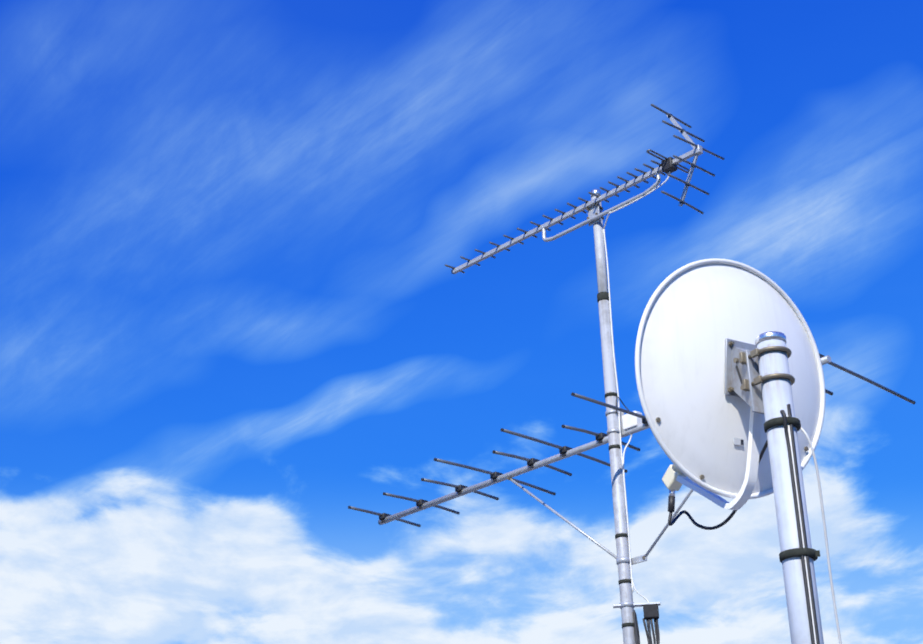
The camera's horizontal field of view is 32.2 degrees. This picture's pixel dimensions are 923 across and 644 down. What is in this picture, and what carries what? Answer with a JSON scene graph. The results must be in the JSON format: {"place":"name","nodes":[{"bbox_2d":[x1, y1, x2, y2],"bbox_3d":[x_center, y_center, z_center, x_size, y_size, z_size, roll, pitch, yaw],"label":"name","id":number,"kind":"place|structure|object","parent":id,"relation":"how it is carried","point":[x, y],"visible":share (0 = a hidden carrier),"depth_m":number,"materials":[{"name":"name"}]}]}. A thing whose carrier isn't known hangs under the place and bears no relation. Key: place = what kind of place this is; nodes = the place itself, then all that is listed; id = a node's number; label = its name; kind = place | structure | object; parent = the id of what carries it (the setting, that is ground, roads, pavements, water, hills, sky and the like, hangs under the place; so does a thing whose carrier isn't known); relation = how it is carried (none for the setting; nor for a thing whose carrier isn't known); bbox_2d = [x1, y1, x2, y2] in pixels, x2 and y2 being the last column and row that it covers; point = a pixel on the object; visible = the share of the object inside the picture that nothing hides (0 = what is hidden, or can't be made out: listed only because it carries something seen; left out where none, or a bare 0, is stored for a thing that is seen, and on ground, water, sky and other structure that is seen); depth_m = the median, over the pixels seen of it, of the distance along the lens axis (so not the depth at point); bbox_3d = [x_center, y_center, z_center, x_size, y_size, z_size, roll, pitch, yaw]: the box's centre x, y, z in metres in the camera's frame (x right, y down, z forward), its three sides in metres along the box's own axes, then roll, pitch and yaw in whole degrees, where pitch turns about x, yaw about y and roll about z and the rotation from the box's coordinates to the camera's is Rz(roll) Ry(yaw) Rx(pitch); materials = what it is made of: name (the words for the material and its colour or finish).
{"place":"outdoors","nodes":[
{"label":"outdoors","id":0,"kind":"place"},
{"bbox_2d":[0,0,922,643],"label":"sky","id":1,"kind":"structure","parent":0,"point":[234,320],"materials":[{"name":"blue"}]},
{"label":"ground","id":2,"kind":"structure","parent":0,"visible":0},
{"bbox_3d":[0.826,3.621,6.353,8.700,1.900,10.300,-1,-25,-1],"label":"building","id":3,"kind":"object","parent":2,"relation":"on","visible":0},
{"bbox_2d":[591,189,660,643],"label":"antenna mast","id":4,"kind":"object","parent":3,"relation":"on","point":[626,605],"visible":0.96,"depth_m":5.96,"materials":[{"name":"metal"}]},
{"bbox_2d":[445,104,724,273],"bbox_3d":[0.456,-0.439,6.533,0.294,0.420,1.371,18,-32,-37],"label":"television antenna","id":5,"kind":"object","parent":4,"relation":"attached to","point":[668,166],"visible":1,"depth_m":6.29,"materials":[{"name":"metal"}]},
{"bbox_2d":[348,353,915,564],"bbox_3d":[0.392,0.643,6.071,2.327,0.647,1.261,-22,-31,36],"label":"television antenna","id":6,"kind":"object","parent":4,"relation":"attached to","point":[633,422],"visible":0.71,"depth_m":6.24,"materials":[{"name":"metal"}]},
{"bbox_2d":[755,331,823,643],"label":"dish mast","id":7,"kind":"object","parent":3,"relation":"on","point":[777,396],"visible":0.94,"depth_m":3.14,"materials":[{"name":"metal"}]},
{"bbox_2d":[635,258,824,511],"bbox_3d":[0.579,0.129,3.418,0.378,0.540,0.378,-8,-25,13],"label":"satellite dish","id":8,"kind":"object","parent":7,"relation":"attached to","point":[704,323],"visible":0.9,"depth_m":3.35,"materials":[{"name":"metal"}]},
{"bbox_2d":[668,404,841,643],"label":"cables","id":9,"kind":"object","parent":7,"relation":"attached to","point":[803,551],"visible":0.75,"depth_m":3.14,"materials":[{"name":"black plastic"}]}
]}

